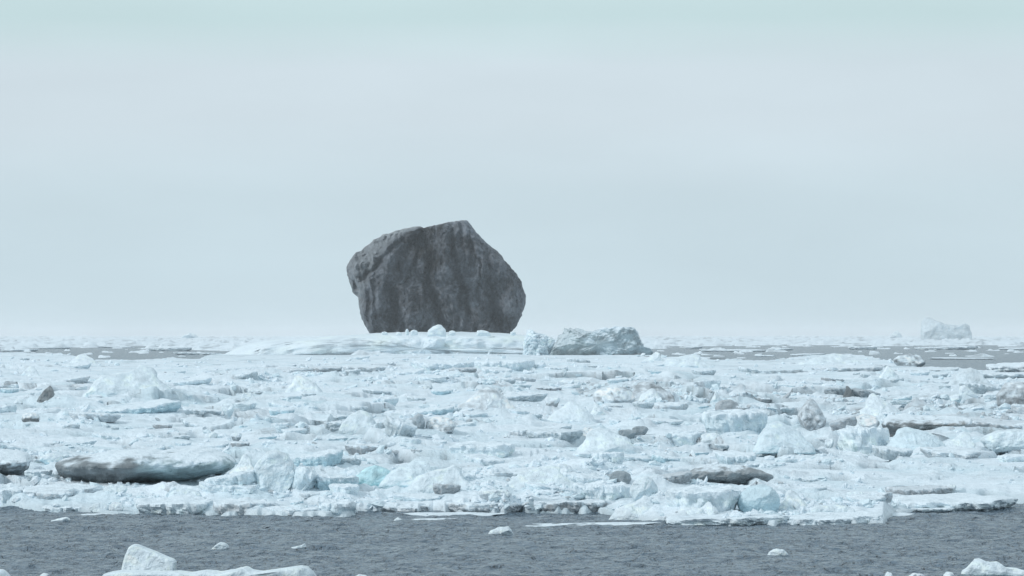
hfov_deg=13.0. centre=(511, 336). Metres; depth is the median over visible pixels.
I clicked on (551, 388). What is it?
ice plate
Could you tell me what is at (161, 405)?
ice slab
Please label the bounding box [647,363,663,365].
ice plate
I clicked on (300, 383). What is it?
snow hummock
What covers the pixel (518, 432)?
ice plate
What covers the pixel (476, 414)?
ice plate
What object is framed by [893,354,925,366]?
ice block
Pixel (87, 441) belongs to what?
ice plate
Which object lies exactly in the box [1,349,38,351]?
ice floe
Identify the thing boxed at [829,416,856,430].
ice slab
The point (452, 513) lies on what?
ice floe
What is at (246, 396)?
ice block
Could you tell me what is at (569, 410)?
snow hummock
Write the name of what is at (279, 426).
ice slab
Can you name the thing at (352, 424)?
snow hummock
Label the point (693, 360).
snow hummock
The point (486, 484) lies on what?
ice rubble
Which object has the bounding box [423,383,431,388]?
ice block
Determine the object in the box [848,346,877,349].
ice floe
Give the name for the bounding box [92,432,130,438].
ice plate
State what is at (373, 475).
ice block
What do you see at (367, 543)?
rippled water
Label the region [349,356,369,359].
ice plate
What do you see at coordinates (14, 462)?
ice slab
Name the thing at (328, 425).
ice slab
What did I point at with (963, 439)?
snow hummock
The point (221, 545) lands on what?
drifting ice
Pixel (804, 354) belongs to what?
ice floe
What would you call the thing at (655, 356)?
ice peak
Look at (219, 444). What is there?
ice plate
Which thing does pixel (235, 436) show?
ice wedge
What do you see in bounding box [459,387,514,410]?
snow hummock
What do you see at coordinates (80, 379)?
ice plate
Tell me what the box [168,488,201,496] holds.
ice block
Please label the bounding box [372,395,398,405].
ice plate
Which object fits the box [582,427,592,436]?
ice block
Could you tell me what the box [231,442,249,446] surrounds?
ice plate
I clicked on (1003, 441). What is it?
ice mound
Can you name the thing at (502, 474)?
ice plate
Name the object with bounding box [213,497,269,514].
ice slab
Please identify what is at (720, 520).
ice slab
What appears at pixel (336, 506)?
ice slab
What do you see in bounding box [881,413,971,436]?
ice slab
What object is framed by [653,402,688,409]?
ice plate
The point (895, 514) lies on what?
ice floe
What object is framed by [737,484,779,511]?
ice mound
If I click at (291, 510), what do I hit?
ice slab
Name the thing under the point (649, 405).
ice plate
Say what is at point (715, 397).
ice peak
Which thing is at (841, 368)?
ice slab
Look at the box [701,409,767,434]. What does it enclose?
ice slab
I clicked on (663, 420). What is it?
ice plate
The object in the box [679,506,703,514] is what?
ice block
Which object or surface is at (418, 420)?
ice mound
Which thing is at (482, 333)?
ice block
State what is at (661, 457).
ice plate
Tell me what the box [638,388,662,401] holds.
snow hummock
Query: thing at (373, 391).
ice slab
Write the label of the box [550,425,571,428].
ice slab
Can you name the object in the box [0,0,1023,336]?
sky
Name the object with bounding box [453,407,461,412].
ice slab
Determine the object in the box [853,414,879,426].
ice block
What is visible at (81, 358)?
snow hummock
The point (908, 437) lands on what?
snow hummock
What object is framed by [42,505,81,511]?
ice slab
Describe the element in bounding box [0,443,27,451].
ice plate
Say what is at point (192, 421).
ice plate
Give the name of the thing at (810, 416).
ice block
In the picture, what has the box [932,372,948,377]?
ice plate
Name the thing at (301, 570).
ice floe
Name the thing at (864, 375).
ice plate
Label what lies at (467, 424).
ice plate
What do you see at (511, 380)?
ice slab
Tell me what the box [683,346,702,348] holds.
ice floe
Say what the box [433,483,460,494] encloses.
ice slab
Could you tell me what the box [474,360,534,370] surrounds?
ice slab
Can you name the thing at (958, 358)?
ice floe
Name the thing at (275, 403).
ice plate
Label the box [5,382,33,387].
ice plate
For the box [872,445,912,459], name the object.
ice plate
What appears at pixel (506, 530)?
drifting ice
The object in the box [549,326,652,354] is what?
ice ridge
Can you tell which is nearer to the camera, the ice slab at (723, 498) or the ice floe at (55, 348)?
the ice slab at (723, 498)
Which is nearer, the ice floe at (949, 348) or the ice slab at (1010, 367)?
the ice slab at (1010, 367)
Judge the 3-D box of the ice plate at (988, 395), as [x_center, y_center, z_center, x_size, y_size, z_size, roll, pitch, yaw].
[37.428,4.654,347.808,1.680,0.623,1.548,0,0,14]
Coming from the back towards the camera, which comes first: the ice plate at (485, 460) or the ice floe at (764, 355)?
the ice floe at (764, 355)
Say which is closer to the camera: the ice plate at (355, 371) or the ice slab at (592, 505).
the ice slab at (592, 505)
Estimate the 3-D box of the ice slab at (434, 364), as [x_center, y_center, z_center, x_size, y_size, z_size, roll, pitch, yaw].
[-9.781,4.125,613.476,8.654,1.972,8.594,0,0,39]
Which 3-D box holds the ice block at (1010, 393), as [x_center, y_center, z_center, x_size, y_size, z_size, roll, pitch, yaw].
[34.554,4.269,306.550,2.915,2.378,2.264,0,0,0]
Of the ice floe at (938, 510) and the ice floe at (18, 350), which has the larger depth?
the ice floe at (18, 350)
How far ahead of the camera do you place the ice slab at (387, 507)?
152.72 m
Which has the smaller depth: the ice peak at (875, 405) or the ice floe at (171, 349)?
the ice peak at (875, 405)
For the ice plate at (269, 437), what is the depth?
228.10 m
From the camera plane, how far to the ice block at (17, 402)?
320.41 m
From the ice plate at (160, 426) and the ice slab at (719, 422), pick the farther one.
the ice plate at (160, 426)
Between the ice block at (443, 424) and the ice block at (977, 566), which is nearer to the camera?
the ice block at (977, 566)
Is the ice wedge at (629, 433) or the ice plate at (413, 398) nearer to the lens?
the ice wedge at (629, 433)
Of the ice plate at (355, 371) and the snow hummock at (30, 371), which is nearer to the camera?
the ice plate at (355, 371)
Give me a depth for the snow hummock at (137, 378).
362.69 m
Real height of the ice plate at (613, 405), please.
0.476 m
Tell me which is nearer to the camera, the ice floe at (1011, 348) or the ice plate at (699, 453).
the ice plate at (699, 453)
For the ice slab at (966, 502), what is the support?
on the pack ice at (976, 478)
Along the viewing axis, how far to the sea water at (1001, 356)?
1626.26 m
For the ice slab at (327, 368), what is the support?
on the pack ice at (976, 478)
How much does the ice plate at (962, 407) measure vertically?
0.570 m
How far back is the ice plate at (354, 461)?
183.36 m
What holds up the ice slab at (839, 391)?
on the pack ice at (976, 478)
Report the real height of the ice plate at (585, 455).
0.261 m
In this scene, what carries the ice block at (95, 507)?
on the pack ice at (976, 478)
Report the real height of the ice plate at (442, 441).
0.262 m
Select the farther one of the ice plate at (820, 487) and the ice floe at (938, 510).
the ice plate at (820, 487)
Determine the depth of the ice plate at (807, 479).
171.39 m
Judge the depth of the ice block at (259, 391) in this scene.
390.56 m
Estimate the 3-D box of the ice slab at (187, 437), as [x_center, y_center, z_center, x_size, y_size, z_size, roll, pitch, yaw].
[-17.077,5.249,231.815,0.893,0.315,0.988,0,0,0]
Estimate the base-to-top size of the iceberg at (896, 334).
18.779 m
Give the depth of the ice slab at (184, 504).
151.83 m
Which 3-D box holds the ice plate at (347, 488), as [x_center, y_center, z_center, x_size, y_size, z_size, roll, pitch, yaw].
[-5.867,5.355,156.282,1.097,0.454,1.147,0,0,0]
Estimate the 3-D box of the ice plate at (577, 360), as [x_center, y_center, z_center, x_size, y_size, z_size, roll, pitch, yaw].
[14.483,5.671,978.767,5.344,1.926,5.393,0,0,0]
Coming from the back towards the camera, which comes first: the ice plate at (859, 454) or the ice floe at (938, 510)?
the ice plate at (859, 454)
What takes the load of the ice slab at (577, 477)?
on the pack ice at (976, 478)
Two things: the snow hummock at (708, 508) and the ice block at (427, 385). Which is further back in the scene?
the ice block at (427, 385)
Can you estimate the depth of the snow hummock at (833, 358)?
916.82 m
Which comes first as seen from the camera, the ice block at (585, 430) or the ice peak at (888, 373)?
the ice block at (585, 430)
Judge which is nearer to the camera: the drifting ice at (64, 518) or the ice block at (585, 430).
the drifting ice at (64, 518)
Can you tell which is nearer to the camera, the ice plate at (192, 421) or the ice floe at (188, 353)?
the ice plate at (192, 421)
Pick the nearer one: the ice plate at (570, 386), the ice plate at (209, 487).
the ice plate at (209, 487)
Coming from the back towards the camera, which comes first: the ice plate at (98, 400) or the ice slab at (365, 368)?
the ice slab at (365, 368)
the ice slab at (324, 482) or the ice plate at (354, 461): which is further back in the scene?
the ice plate at (354, 461)
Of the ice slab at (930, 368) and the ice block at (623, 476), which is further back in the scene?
the ice slab at (930, 368)
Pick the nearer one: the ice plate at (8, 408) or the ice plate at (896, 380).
the ice plate at (8, 408)
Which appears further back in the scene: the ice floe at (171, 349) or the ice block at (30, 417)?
the ice floe at (171, 349)
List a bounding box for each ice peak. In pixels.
[37,386,54,402]
[229,454,253,473]
[591,403,604,414]
[645,352,664,360]
[689,449,695,456]
[710,391,721,402]
[843,386,853,397]
[857,393,900,415]
[879,366,898,379]
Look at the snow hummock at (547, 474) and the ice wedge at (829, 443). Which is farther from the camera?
the ice wedge at (829, 443)
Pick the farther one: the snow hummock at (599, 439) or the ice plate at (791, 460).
the snow hummock at (599, 439)
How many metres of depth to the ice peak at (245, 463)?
163.26 m
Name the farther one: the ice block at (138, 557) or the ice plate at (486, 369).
the ice plate at (486, 369)
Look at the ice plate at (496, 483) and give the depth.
157.79 m
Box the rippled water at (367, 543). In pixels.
[0,503,1023,575]
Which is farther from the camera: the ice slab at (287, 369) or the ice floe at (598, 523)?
the ice slab at (287, 369)
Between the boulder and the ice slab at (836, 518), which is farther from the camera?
the boulder
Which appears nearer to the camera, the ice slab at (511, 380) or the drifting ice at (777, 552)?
the drifting ice at (777, 552)
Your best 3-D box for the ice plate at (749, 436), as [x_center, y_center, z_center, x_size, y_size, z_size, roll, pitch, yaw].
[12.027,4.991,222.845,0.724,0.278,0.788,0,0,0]
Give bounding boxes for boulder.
[346,220,525,333]
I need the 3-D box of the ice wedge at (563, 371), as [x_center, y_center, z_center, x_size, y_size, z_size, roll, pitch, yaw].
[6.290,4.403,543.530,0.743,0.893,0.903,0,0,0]
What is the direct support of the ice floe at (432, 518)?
on the rippled water at (367, 543)
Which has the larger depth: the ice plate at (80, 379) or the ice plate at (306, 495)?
the ice plate at (80, 379)
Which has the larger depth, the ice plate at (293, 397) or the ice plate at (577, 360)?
the ice plate at (577, 360)
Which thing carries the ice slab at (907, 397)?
on the pack ice at (976, 478)
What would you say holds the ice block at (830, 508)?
on the pack ice at (976, 478)
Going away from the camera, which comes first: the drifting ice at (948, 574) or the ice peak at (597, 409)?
the drifting ice at (948, 574)
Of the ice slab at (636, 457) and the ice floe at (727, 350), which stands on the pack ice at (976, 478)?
the ice slab at (636, 457)
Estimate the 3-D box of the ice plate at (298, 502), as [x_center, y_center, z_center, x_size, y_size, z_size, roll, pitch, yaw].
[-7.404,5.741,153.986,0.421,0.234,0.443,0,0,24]
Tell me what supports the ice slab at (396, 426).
on the pack ice at (976, 478)
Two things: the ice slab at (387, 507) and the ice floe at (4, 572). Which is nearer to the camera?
the ice floe at (4, 572)
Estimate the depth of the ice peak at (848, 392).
367.12 m
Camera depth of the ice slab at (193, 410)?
285.71 m
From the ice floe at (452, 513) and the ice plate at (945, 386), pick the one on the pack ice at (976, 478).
the ice plate at (945, 386)
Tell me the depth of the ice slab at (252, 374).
523.63 m
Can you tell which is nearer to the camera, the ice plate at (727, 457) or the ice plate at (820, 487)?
the ice plate at (820, 487)
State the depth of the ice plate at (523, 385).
386.15 m
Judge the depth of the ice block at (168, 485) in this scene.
158.86 m
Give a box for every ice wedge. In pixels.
[208,433,217,437]
[222,403,234,416]
[231,432,241,440]
[477,490,510,500]
[545,397,559,406]
[561,369,566,375]
[618,429,636,438]
[632,426,648,434]
[825,439,833,447]
[846,491,863,494]
[948,484,955,492]
[949,394,961,402]
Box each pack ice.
[0,335,1023,358]
[0,352,1023,525]
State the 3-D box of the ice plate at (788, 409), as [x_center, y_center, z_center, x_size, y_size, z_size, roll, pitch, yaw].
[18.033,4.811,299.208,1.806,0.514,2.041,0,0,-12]
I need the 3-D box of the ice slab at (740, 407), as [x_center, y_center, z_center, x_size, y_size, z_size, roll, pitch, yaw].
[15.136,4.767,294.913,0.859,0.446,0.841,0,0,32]
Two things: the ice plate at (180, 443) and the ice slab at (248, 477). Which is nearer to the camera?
the ice slab at (248, 477)
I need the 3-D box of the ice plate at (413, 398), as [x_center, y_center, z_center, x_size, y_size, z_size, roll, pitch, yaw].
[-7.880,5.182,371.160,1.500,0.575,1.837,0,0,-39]
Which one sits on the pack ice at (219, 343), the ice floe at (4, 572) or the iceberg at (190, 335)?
the iceberg at (190, 335)
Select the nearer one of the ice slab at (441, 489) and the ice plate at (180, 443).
the ice slab at (441, 489)
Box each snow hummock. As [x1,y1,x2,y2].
[22,366,39,375]
[69,354,98,363]
[82,365,177,399]
[285,376,322,392]
[339,410,375,434]
[378,459,431,488]
[407,464,468,493]
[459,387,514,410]
[507,465,574,489]
[547,401,596,422]
[575,426,638,453]
[609,495,653,519]
[632,382,674,401]
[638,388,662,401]
[663,354,712,367]
[701,501,718,514]
[753,421,815,453]
[778,489,806,510]
[799,353,861,363]
[886,427,945,449]
[944,431,980,458]
[948,368,993,385]
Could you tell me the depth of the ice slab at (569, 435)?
231.03 m
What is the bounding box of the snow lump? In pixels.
[410,330,417,335]
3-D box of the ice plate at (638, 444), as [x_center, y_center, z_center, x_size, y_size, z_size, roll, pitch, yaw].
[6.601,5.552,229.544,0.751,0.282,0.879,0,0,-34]
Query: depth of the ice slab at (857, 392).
368.02 m
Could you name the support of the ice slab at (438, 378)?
on the pack ice at (976, 478)
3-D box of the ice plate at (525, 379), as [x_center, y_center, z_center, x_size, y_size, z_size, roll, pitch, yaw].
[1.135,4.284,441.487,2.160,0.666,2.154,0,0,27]
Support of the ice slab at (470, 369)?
on the pack ice at (976, 478)
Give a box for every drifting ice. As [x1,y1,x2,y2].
[51,517,69,520]
[212,542,228,548]
[291,543,305,547]
[488,526,513,534]
[768,549,787,555]
[909,573,923,575]
[943,572,953,575]
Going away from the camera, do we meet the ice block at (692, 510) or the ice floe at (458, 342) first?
the ice block at (692, 510)
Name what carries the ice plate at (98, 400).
on the pack ice at (976, 478)
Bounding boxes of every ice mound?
[254,449,294,492]
[411,413,424,428]
[630,476,657,500]
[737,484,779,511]
[980,429,1023,452]
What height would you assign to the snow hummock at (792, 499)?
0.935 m
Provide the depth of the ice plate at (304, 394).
386.70 m
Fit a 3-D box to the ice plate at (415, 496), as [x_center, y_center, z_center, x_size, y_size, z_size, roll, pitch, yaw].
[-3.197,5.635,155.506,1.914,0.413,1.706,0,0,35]
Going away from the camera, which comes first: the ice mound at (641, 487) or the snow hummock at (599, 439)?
the ice mound at (641, 487)
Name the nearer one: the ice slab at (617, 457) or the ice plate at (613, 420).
the ice slab at (617, 457)
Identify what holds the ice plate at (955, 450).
on the pack ice at (976, 478)
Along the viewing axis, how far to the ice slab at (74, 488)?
157.29 m
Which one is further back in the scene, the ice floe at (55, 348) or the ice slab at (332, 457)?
the ice floe at (55, 348)
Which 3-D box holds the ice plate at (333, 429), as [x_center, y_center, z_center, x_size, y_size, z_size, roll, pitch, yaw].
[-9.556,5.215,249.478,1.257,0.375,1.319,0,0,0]
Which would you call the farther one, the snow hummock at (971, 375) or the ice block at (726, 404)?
the snow hummock at (971, 375)
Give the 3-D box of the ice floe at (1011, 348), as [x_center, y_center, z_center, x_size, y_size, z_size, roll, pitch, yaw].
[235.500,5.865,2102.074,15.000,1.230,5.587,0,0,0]
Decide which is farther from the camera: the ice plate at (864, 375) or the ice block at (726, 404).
the ice plate at (864, 375)
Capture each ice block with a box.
[13,400,22,403]
[21,413,39,421]
[39,453,62,464]
[89,503,108,511]
[103,484,126,492]
[109,502,123,510]
[121,544,176,570]
[164,481,177,490]
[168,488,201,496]
[241,392,254,400]
[247,388,262,394]
[355,465,389,485]
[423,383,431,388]
[425,416,455,432]
[427,325,445,336]
[477,330,490,335]
[523,329,556,354]
[558,464,572,472]
[559,379,583,383]
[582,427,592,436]
[593,386,634,404]
[609,471,631,483]
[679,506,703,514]
[701,433,721,442]
[715,399,738,409]
[797,399,825,430]
[810,504,855,511]
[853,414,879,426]
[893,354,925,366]
[961,558,1023,575]
[996,382,1023,405]
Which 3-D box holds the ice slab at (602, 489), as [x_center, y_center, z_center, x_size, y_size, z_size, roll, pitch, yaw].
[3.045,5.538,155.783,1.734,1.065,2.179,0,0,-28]
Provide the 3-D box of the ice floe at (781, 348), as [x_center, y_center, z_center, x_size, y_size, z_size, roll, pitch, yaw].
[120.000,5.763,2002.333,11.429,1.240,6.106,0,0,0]
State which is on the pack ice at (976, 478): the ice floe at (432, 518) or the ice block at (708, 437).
the ice block at (708, 437)
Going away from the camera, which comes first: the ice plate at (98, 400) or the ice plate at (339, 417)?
the ice plate at (339, 417)
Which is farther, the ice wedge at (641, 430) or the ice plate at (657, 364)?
the ice plate at (657, 364)
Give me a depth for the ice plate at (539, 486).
155.99 m
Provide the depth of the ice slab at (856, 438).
211.42 m
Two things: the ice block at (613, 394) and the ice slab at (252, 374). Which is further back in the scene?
the ice slab at (252, 374)
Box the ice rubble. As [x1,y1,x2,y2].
[0,351,1023,519]
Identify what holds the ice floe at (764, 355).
on the sea water at (1001, 356)
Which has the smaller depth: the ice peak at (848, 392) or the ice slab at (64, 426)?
the ice slab at (64, 426)
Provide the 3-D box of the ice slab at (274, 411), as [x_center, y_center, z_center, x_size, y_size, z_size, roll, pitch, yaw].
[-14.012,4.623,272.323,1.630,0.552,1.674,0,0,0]
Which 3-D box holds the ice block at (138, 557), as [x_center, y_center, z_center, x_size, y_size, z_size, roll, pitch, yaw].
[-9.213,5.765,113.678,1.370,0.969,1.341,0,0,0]
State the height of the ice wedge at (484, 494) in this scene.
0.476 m
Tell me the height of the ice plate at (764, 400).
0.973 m
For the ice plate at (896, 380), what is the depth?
474.08 m
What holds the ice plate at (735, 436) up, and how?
on the pack ice at (976, 478)
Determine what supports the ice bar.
on the pack ice at (976, 478)
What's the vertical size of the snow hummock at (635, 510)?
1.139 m
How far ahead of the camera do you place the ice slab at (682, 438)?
230.95 m
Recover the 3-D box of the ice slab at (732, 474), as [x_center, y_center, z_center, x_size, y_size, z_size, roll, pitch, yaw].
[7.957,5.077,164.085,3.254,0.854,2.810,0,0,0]
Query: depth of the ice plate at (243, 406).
304.65 m
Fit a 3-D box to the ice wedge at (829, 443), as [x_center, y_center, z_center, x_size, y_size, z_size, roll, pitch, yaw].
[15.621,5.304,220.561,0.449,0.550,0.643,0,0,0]
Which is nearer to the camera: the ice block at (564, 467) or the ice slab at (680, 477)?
the ice slab at (680, 477)
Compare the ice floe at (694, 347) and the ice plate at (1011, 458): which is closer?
the ice plate at (1011, 458)
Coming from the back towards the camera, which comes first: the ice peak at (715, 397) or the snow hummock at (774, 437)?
the ice peak at (715, 397)
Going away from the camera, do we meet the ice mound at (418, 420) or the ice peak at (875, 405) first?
the ice mound at (418, 420)
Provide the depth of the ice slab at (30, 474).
169.37 m
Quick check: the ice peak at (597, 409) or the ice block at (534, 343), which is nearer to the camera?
the ice peak at (597, 409)
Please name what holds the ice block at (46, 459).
on the pack ice at (976, 478)
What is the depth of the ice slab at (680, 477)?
160.36 m
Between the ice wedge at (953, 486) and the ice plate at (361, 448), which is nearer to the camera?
the ice wedge at (953, 486)
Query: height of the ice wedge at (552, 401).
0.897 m
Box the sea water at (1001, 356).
[0,343,1023,369]
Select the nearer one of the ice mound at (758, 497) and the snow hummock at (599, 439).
the ice mound at (758, 497)
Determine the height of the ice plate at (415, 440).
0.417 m
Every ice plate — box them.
[0,388,18,392]
[0,404,16,412]
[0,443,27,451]
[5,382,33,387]
[36,488,72,498]
[56,376,89,383]
[61,362,90,368]
[65,439,96,444]
[68,412,120,421]
[72,399,102,408]
[75,386,86,389]
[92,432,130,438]
[152,423,172,428]
[175,441,191,445]
[181,416,228,426]
[199,442,228,447]
[199,481,258,493]
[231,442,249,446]
[234,402,255,410]
[258,436,276,438]
[268,400,292,406]
[280,396,301,399]
[281,428,306,433]
[290,500,303,503]
[299,492,319,497]
[301,392,315,396]
[323,435,346,440]
[328,483,358,494]
[329,427,339,431]
[333,415,348,419]
[339,457,361,465]
[345,369,360,375]
[345,443,387,454]
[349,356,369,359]
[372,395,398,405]
[389,448,399,455]
[392,493,443,500]
[395,368,425,374]
[401,437,420,443]
[406,396,425,401]
[414,406,453,414]
[431,389,452,394]
[435,440,446,442]
[456,421,475,426]
[463,453,504,465]
[465,412,486,416]
[467,479,507,487]
[481,366,512,373]
[494,472,512,477]
[503,392,547,401]
[509,409,529,413]
[509,428,530,435]
[512,384,531,387]
[513,377,535,381]
[524,482,573,491]
[531,386,561,390]
[558,384,580,388]
[566,358,589,362]
[573,453,590,457]
[603,403,622,406]
[607,378,629,382]
[609,417,626,424]
[633,402,653,408]
[634,442,647,445]
[641,418,683,424]
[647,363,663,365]
[651,453,680,462]
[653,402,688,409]
[690,452,708,455]
[691,369,715,374]
[698,380,720,388]
[714,443,729,448]
[715,450,756,464]
[727,435,741,437]
[738,366,771,373]
[747,434,757,438]
[754,394,779,402]
[775,458,797,462]
[779,384,796,386]
[780,406,794,412]
[801,477,817,481]
[807,485,826,490]
[821,377,844,380]
[838,451,867,457]
[846,494,886,502]
[860,374,870,377]
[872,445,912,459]
[889,378,903,381]
[890,400,911,404]
[910,370,929,374]
[920,445,981,458]
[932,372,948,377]
[938,385,950,388]
[957,404,974,409]
[981,372,1023,378]
[983,392,996,398]
[997,454,1023,461]
[1011,404,1023,413]
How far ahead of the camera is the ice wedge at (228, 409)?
286.43 m
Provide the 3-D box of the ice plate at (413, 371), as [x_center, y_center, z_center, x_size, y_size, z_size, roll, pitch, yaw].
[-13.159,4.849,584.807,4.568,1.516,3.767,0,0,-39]
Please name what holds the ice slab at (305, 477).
on the pack ice at (976, 478)
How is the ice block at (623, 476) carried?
on the pack ice at (976, 478)
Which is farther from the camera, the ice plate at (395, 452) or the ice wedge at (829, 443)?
the ice wedge at (829, 443)
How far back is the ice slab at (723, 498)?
146.07 m
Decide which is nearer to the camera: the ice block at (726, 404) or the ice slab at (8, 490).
the ice slab at (8, 490)
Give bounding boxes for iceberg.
[182,333,197,337]
[889,331,902,337]
[920,317,971,339]
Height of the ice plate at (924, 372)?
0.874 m
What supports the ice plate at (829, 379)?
on the pack ice at (976, 478)
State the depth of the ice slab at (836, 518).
144.04 m
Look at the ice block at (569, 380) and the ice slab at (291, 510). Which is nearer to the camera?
the ice slab at (291, 510)
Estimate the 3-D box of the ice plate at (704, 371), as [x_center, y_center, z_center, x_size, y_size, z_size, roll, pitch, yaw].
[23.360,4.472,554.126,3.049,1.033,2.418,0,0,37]
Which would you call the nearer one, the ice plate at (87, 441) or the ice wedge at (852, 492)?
the ice wedge at (852, 492)
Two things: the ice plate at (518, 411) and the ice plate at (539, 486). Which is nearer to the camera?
the ice plate at (539, 486)
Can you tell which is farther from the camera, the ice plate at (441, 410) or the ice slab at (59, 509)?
the ice plate at (441, 410)
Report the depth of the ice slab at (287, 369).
577.65 m
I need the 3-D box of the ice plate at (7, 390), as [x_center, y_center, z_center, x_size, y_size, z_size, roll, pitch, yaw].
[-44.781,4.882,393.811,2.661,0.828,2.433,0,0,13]
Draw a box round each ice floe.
[0,569,10,575]
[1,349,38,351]
[39,347,70,348]
[81,513,108,514]
[96,346,134,347]
[103,565,316,575]
[149,347,191,350]
[173,352,220,354]
[225,332,525,354]
[404,512,504,515]
[412,518,454,519]
[525,522,660,526]
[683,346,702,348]
[701,349,765,351]
[755,355,774,356]
[768,348,792,349]
[790,353,824,355]
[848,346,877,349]
[893,512,913,516]
[911,507,954,512]
[914,346,977,349]
[928,357,995,358]
[998,348,1023,349]
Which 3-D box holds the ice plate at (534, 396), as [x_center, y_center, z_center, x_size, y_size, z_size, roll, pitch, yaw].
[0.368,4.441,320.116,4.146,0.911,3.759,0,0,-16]
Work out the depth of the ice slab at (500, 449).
208.90 m
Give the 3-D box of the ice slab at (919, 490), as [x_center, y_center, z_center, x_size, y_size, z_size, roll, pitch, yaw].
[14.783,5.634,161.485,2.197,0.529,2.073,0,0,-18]
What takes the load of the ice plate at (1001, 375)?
on the pack ice at (976, 478)
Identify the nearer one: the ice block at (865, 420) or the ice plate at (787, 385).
the ice block at (865, 420)
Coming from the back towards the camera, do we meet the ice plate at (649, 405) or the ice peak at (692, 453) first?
the ice plate at (649, 405)
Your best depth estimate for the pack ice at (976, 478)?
264.86 m
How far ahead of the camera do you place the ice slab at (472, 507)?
151.86 m
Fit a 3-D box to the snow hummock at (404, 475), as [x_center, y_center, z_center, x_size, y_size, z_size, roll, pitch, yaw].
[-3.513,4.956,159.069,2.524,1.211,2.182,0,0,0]
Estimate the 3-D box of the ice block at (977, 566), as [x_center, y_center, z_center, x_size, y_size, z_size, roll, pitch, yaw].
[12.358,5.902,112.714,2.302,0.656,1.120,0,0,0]
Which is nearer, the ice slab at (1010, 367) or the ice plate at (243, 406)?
the ice plate at (243, 406)
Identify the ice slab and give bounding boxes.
[0,449,31,475]
[0,482,24,502]
[23,483,102,495]
[24,469,52,479]
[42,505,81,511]
[55,447,235,482]
[62,424,79,428]
[91,398,181,413]
[133,494,212,514]
[173,377,211,385]
[173,435,189,439]
[182,407,221,415]
[204,470,255,485]
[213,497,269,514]
[235,371,257,378]
[266,505,320,515]
[269,408,294,415]
[271,422,294,432]
[277,367,311,372]
[291,463,318,490]
[293,449,342,466]
[308,366,342,371]
[314,474,358,490]
[319,497,356,514]
[324,422,341,429]
[342,365,385,372]
[352,406,367,410]
[362,388,391,393]
[380,501,429,512]
[385,416,416,436]
[410,359,474,370]
[418,375,454,382]
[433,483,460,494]
[446,501,522,512]
[448,367,476,372]
[448,441,514,457]
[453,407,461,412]
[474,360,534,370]
[490,466,541,475]
[499,377,515,383]
[526,428,582,441]
[534,499,614,512]
[544,366,567,370]
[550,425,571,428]
[563,472,608,483]
[573,480,629,499]
[592,451,623,463]
[624,455,651,461]
[661,471,691,483]
[664,513,789,525]
[665,484,740,511]
[669,430,703,445]
[690,464,773,484]
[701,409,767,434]
[736,406,748,409]
[788,510,882,524]
[811,365,882,371]
[824,388,845,394]
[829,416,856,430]
[837,424,889,454]
[852,388,880,396]
[867,492,892,502]
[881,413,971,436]
[885,485,952,494]
[892,493,1017,511]
[893,395,911,399]
[894,366,958,370]
[959,381,1000,393]
[965,417,1023,428]
[986,362,1023,371]
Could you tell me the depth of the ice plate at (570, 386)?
416.61 m
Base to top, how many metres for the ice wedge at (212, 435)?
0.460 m
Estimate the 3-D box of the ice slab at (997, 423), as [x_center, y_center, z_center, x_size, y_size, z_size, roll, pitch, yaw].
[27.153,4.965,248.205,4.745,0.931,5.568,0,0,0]
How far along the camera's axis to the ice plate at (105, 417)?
268.66 m
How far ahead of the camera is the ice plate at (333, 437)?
231.50 m
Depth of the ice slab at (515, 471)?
166.81 m
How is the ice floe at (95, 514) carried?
on the rippled water at (367, 543)
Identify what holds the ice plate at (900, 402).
on the pack ice at (976, 478)
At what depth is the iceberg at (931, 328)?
5201.10 m
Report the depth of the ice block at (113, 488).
156.05 m
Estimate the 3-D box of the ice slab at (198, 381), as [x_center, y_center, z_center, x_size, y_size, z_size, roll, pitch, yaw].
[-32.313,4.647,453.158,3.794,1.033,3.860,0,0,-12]
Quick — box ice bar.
[958,385,978,402]
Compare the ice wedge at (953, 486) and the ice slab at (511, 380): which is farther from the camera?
the ice slab at (511, 380)
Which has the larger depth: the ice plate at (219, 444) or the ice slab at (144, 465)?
the ice plate at (219, 444)
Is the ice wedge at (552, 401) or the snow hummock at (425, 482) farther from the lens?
the ice wedge at (552, 401)
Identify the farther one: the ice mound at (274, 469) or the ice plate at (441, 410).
the ice plate at (441, 410)
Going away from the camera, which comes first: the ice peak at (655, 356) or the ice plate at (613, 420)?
the ice plate at (613, 420)
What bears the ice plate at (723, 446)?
on the pack ice at (976, 478)
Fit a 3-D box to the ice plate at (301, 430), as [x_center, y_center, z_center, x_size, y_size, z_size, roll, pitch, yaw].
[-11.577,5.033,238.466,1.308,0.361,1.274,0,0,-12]
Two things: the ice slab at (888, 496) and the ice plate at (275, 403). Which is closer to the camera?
the ice slab at (888, 496)
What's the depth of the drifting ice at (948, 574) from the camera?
111.32 m
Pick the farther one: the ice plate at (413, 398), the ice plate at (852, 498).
the ice plate at (413, 398)
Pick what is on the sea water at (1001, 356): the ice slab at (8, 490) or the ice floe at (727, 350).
the ice floe at (727, 350)

